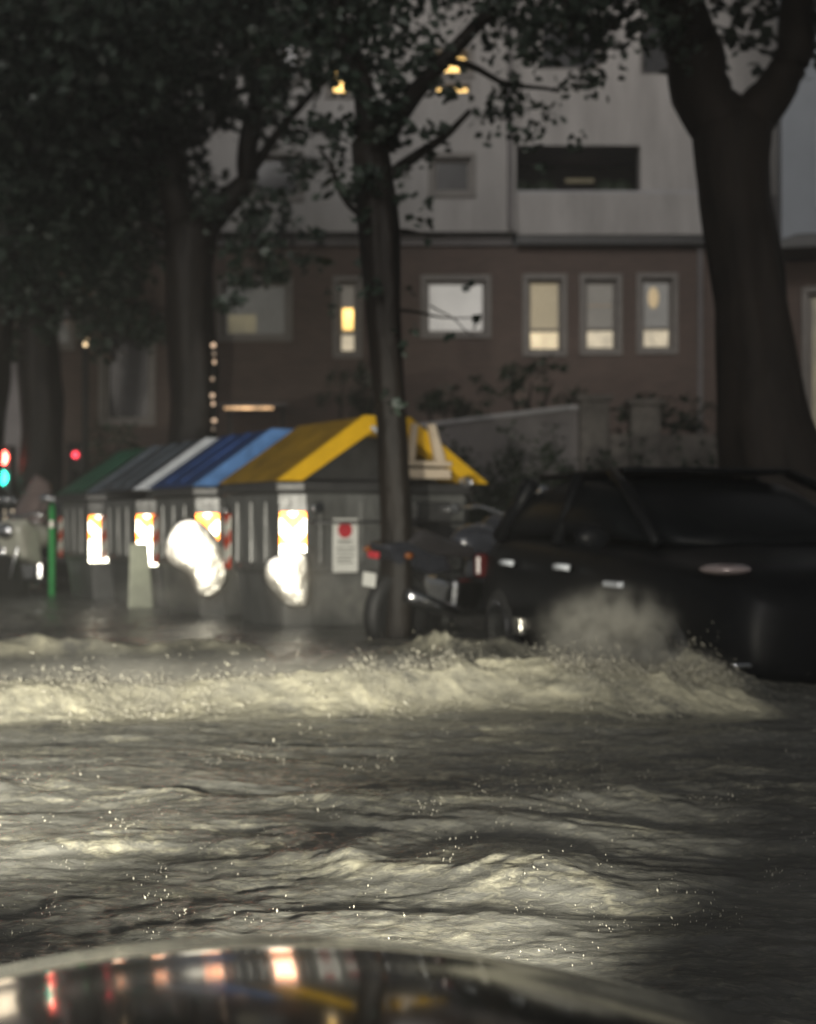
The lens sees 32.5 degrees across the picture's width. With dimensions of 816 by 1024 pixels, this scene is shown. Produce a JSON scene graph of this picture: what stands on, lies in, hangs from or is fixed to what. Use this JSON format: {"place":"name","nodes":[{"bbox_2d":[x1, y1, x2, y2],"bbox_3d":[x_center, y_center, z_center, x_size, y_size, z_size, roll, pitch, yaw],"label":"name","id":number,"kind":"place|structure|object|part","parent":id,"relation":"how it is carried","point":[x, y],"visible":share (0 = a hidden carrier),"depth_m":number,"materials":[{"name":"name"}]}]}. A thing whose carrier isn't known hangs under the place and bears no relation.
{"place":"outdoors","nodes":[
{"label":"outdoors","id":0,"kind":"place"},
{"bbox_2d":[0,583,815,1023],"bbox_3d":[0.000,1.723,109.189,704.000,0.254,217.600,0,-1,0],"label":"water","id":1,"kind":"structure","parent":0,"point":[670,779],"depth_m":3.93,"materials":[{"name":"grey liquid"}]},
{"bbox_2d":[0,622,808,727],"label":"spray","id":2,"kind":"object","parent":1,"relation":"on","point":[554,663],"visible":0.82,"depth_m":6.09,"materials":[{"name":"liquid"}]},
{"bbox_2d":[0,638,815,965],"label":"rain splash","id":3,"kind":"object","parent":1,"relation":"on","point":[418,812],"visible":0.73,"depth_m":3.76,"materials":[{"name":"liquid"}]},
{"bbox_2d":[408,374,499,421],"bbox_3d":[0.716,-1.425,22.128,1.442,1.484,1.233,0,-1,0],"label":"shrub","id":4,"kind":"object","parent":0,"point":[435,405],"visible":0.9,"depth_m":22.00,"materials":[{"name":"green plant"}]},
{"bbox_2d":[496,355,587,412],"bbox_3d":[1.948,-1.479,20.462,1.347,1.557,0.875,0,-1,20],"label":"shrub","id":5,"kind":"object","parent":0,"point":[514,388],"visible":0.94,"depth_m":20.50,"materials":[{"name":"green plant"}]},
{"bbox_2d":[609,391,714,433],"bbox_3d":[3.441,-1.166,18.937,1.640,0.926,1.606,0,-1,0],"label":"shrub","id":6,"kind":"object","parent":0,"point":[689,426],"visible":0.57,"depth_m":18.82,"materials":[{"name":"green plant"}]},
{"bbox_2d":[777,0,815,424],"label":"corner building","id":7,"kind":"structure","parent":0,"point":[796,175],"depth_m":21.52,"materials":[{"name":"brick"},{"name":"plaster"},{"name":"glass"}]},
{"bbox_2d":[801,286,815,424],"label":"window","id":8,"kind":"structure","parent":7,"relation":"in","point":[808,300],"depth_m":21.80,"materials":[{"name":"grey glass"}]},
{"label":"pavement","id":9,"kind":"structure","parent":0,"visible":0},
{"bbox_2d":[2,445,15,518],"bbox_3d":[-6.928,0.008,23.986,0.340,2.289,0.531,0,-1,10],"label":"traffic light","id":10,"kind":"object","parent":9,"relation":"on","point":[9,474],"visible":0.39,"depth_m":23.89,"materials":[{"name":"paint"}]},
{"bbox_2d":[4,346,20,513],"bbox_3d":[-7.951,-0.893,29.810,2.200,4.200,9.000,0,-1,0],"label":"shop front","id":11,"kind":"object","parent":9,"relation":"on","point":[12,435],"visible":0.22,"depth_m":25.32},
{"bbox_2d":[4,455,16,513],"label":"window","id":12,"kind":"structure","parent":11,"relation":"in","point":[16,455],"depth_m":25.41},
{"bbox_2d":[0,32,60,520],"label":"plane tree","id":13,"kind":"object","parent":9,"relation":"on","point":[9,336],"visible":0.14,"depth_m":20.97,"materials":[{"name":"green plant"}]},
{"bbox_2d":[0,501,62,584],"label":"motorbike","id":14,"kind":"object","parent":9,"relation":"on","point":[58,509],"depth_m":18.85,"materials":[{"name":"metal"}]},
{"bbox_2d":[0,475,64,591],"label":"motorbike","id":15,"kind":"object","parent":9,"relation":"on","point":[35,490],"visible":0.2,"depth_m":16.78,"materials":[{"name":"metal"}]},
{"bbox_2d":[0,497,65,585],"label":"motorbike","id":16,"kind":"object","parent":9,"relation":"on","point":[12,500],"visible":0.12,"depth_m":17.32,"materials":[{"name":"metal"}]},
{"bbox_2d":[0,494,71,596],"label":"motorbike","id":17,"kind":"object","parent":9,"relation":"on","point":[22,543],"visible":0.56,"depth_m":15.96,"materials":[{"name":"metal"}]},
{"bbox_2d":[48,503,55,594],"bbox_3d":[-4.087,0.489,16.073,0.120,1.180,0.117,0,-1,0],"label":"post","id":18,"kind":"object","parent":9,"relation":"on","point":[51,524],"visible":0.66,"depth_m":16.04,"materials":[{"name":"green metal"}]},
{"bbox_2d":[67,443,87,485],"bbox_3d":[-5.911,-0.033,24.986,0.340,2.390,0.531,0,-1,0],"label":"traffic light","id":19,"kind":"object","parent":9,"relation":"on","point":[77,460],"visible":0.56,"depth_m":24.91,"materials":[{"name":"paint"}]},
{"bbox_2d":[0,3,161,523],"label":"plane tree","id":20,"kind":"object","parent":9,"relation":"on","point":[41,394],"visible":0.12,"depth_m":23.75,"materials":[{"name":"green plant"}]},
{"bbox_2d":[82,303,90,443],"bbox_3d":[-5.794,-2.267,25.148,0.212,6.860,0.366,0,-1,-15],"label":"street lamp","id":21,"kind":"object","parent":9,"relation":"on","point":[85,346],"visible":0.41,"depth_m":25.18,"materials":[{"name":"metal"}]},
{"bbox_2d":[55,445,161,599],"bbox_3d":[-2.894,0.179,15.848,1.915,1.797,1.358,0,-1,-30],"label":"recycling container","id":22,"kind":"object","parent":9,"relation":"on","point":[81,499],"visible":0.36,"depth_m":15.17,"materials":[{"name":"grey plastic"}]},
{"bbox_2d":[87,421,139,493],"bbox_3d":[-4.522,-0.131,21.508,0.863,2.548,0.768,0,-1,0],"label":"shrub","id":23,"kind":"object","parent":9,"relation":"on","point":[107,427],"visible":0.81,"depth_m":21.50,"materials":[{"name":"green plant"}]},
{"bbox_2d":[97,438,222,607],"bbox_3d":[-1.827,0.165,14.338,2.356,1.797,1.909,0,-1,-30],"label":"recycling container","id":24,"kind":"object","parent":9,"relation":"on","point":[138,578],"visible":0.28,"depth_m":13.83,"materials":[{"name":"grey plastic"},{"name":"dark plastic"},{"name":"rubber"}]},
{"bbox_2d":[0,0,416,444],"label":"plane tree","id":25,"kind":"object","parent":9,"relation":"on","point":[89,75],"visible":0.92,"depth_m":17.96,"materials":[{"name":"green plant"}]},
{"bbox_2d":[210,343,216,430],"bbox_3d":[-2.526,-1.621,18.166,0.092,1.149,0.038,0,-1,0],"label":"light string","id":26,"kind":"object","parent":25,"relation":"attached to","point":[212,395],"visible":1,"depth_m":18.16,"materials":[{"name":"rubber"}]},
{"bbox_2d":[148,428,293,615],"bbox_3d":[-1.428,0.153,13.115,2.110,1.797,1.358,0,-1,-30],"label":"recycling container","id":27,"kind":"object","parent":9,"relation":"on","point":[192,504],"visible":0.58,"depth_m":12.42,"materials":[{"name":"grey plastic"}]},
{"bbox_2d":[313,359,375,419],"bbox_3d":[-0.862,-0.740,23.092,1.422,3.794,1.125,0,-1,0],"label":"shrub","id":28,"kind":"object","parent":9,"relation":"on","point":[359,373],"visible":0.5,"depth_m":22.95,"materials":[{"name":"green plant"}]},
{"bbox_2d":[219,415,487,627],"bbox_3d":[-0.472,0.139,11.607,1.962,1.797,1.425,0,-1,-30],"label":"recycling container","id":29,"kind":"object","parent":9,"relation":"on","point":[301,525],"visible":0.77,"depth_m":11.07,"materials":[{"name":"grey plastic"}]},
{"bbox_2d":[13,0,784,493],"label":"apartment building","id":30,"kind":"structure","parent":9,"relation":"on","point":[589,264],"depth_m":26.02,"materials":[{"name":"paint"}]},
{"bbox_2d":[15,282,75,350],"bbox_3d":[-6.741,-3.658,26.095,1.129,1.314,0.220,0,-1,0],"label":"window","id":31,"kind":"structure","parent":30,"relation":"in","point":[66,337],"depth_m":26.13,"materials":[{"name":"grey glass"}]},
{"bbox_2d":[98,327,155,424],"bbox_3d":[-5.219,-2.525,26.085,1.054,1.834,0.220,0,-1,0],"label":"window","id":32,"kind":"structure","parent":30,"relation":"in","point":[130,398],"depth_m":26.16,"materials":[{"name":"grey glass"}]},
{"bbox_2d":[218,403,290,435],"bbox_3d":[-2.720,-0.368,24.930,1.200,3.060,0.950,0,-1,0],"label":"strip light","id":33,"kind":"object","parent":30,"relation":"attached to","point":[231,407],"visible":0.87,"depth_m":24.52,"materials":[{"name":"paint"}]},
{"bbox_2d":[217,277,292,341],"bbox_3d":[-2.851,-3.769,26.096,1.407,1.203,0.220,0,-1,0],"label":"window","id":34,"kind":"structure","parent":30,"relation":"in","point":[272,307],"depth_m":26.17,"materials":[{"name":"grey glass"}]},
{"bbox_2d":[249,150,303,201],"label":"window","id":35,"kind":"structure","parent":30,"relation":"in","point":[274,180],"depth_m":25.85,"materials":[{"name":"grey glass"}]},
{"bbox_2d":[251,33,303,85],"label":"window","id":36,"kind":"structure","parent":30,"relation":"in","point":[290,55],"depth_m":25.83,"materials":[{"name":"grey glass"}]},
{"bbox_2d":[325,61,352,98],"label":"window","id":37,"kind":"structure","parent":30,"relation":"in","point":[328,93],"depth_m":25.68,"materials":[{"name":"yellow glass"}]},
{"bbox_2d":[333,276,361,358],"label":"window","id":38,"kind":"structure","parent":30,"relation":"in","point":[347,344],"depth_m":26.13,"materials":[{"name":"grey glass"}]},
{"bbox_2d":[428,46,473,78],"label":"window","id":39,"kind":"structure","parent":30,"relation":"in","point":[455,71],"depth_m":25.69,"materials":[{"name":"glass"}]},
{"bbox_2d":[428,152,475,197],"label":"window","id":40,"kind":"structure","parent":30,"relation":"in","point":[448,178],"depth_m":25.81,"materials":[{"name":"grey glass"}]},
{"bbox_2d":[434,85,469,92],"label":"window","id":41,"kind":"structure","parent":30,"relation":"in","point":[466,88],"depth_m":25.83,"materials":[{"name":"yellow glass"}]},
{"bbox_2d":[421,275,490,338],"bbox_3d":[0.891,-3.816,26.097,1.314,1.184,0.220,0,-1,0],"label":"window","id":42,"kind":"structure","parent":30,"relation":"in","point":[448,297],"depth_m":26.17,"materials":[{"name":"white glass"}]},
{"bbox_2d":[522,274,566,356],"bbox_3d":[2.544,-3.658,26.095,0.831,1.537,0.220,0,-1,0],"label":"window","id":43,"kind":"structure","parent":30,"relation":"in","point":[541,299],"depth_m":26.14,"materials":[{"name":"beige glass"}]},
{"bbox_2d":[540,21,598,69],"bbox_3d":[3.009,-8.719,26.117,1.114,1.021,0.070,0,-1,0],"label":"window","id":44,"kind":"structure","parent":30,"relation":"in","point":[564,59],"depth_m":26.12,"materials":[{"name":"grey glass"}]},
{"bbox_2d":[579,274,621,355],"bbox_3d":[3.584,-3.667,26.095,0.794,1.519,0.220,0,-1,0],"label":"window","id":45,"kind":"structure","parent":30,"relation":"in","point":[597,298],"depth_m":26.14,"materials":[{"name":"grey glass"}]},
{"bbox_2d":[640,23,667,74],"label":"window","id":46,"kind":"structure","parent":30,"relation":"in","point":[658,62],"depth_m":26.12,"materials":[{"name":"grey glass"}]},
{"bbox_2d":[636,273,678,354],"bbox_3d":[4.634,-3.686,26.095,0.776,1.519,0.220,0,-1,0],"label":"window","id":47,"kind":"structure","parent":30,"relation":"in","point":[654,310],"depth_m":26.14,"materials":[{"name":"grey glass"}]},
{"bbox_2d":[362,477,548,638],"bbox_3d":[0.400,0.391,10.543,0.906,1.280,2.000,8,5,42],"label":"motorbike","id":48,"kind":"object","parent":9,"relation":"on","point":[438,591],"visible":0.52,"depth_m":10.17,"materials":[{"name":"metal"}]},
{"bbox_2d":[215,0,706,638],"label":"plane tree","id":49,"kind":"object","parent":9,"relation":"on","point":[375,126],"visible":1,"depth_m":9.99,"materials":[{"name":"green plant"}]},
{"bbox_2d":[419,405,577,571],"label":"terrace wall","id":50,"kind":"structure","parent":9,"relation":"on","point":[481,435],"depth_m":18.02,"materials":[{"name":"grey concrete"}]},
{"bbox_2d":[439,402,573,571],"bbox_3d":[0.332,0.203,18.748,1.089,2.930,6.248,0,-1,-30],"label":"hedge","id":51,"kind":"object","parent":9,"relation":"on","point":[482,514],"visible":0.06,"depth_m":17.18,"materials":[{"name":"green plant"}]},
{"bbox_2d":[551,432,717,485],"bbox_3d":[4.664,0.374,16.331,6.009,2.841,1.044,0,-1,0],"label":"hedge","id":52,"kind":"object","parent":9,"relation":"on","point":[639,459],"visible":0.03,"depth_m":16.38,"materials":[{"name":"green plant"}]},
{"bbox_2d":[573,395,717,470],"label":"stone wall","id":53,"kind":"structure","parent":9,"relation":"on","point":[644,418],"depth_m":16.87,"materials":[{"name":"grey stone"}]},
{"bbox_2d":[536,0,815,503],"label":"plane tree","id":54,"kind":"object","parent":9,"relation":"on","point":[764,418],"visible":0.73,"depth_m":11.78,"materials":[{"name":"brown plant"}]},
{"label":"road","id":55,"kind":"structure","parent":0,"visible":0},
{"bbox_2d":[0,935,763,1023],"bbox_3d":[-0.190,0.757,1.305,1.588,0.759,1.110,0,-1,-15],"label":"car","id":56,"kind":"object","parent":55,"relation":"on","point":[271,979],"visible":1,"depth_m":1.23,"materials":[{"name":"paint"}]},
{"bbox_2d":[474,466,815,684],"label":"car","id":57,"kind":"object","parent":55,"relation":"on","point":[660,559],"visible":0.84,"depth_m":8.00,"materials":[{"name":"black paint"}]},
{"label":"window","id":58,"kind":"part","parent":57,"relation":"part of","materials":[{"name":"black glass"}]}
]}

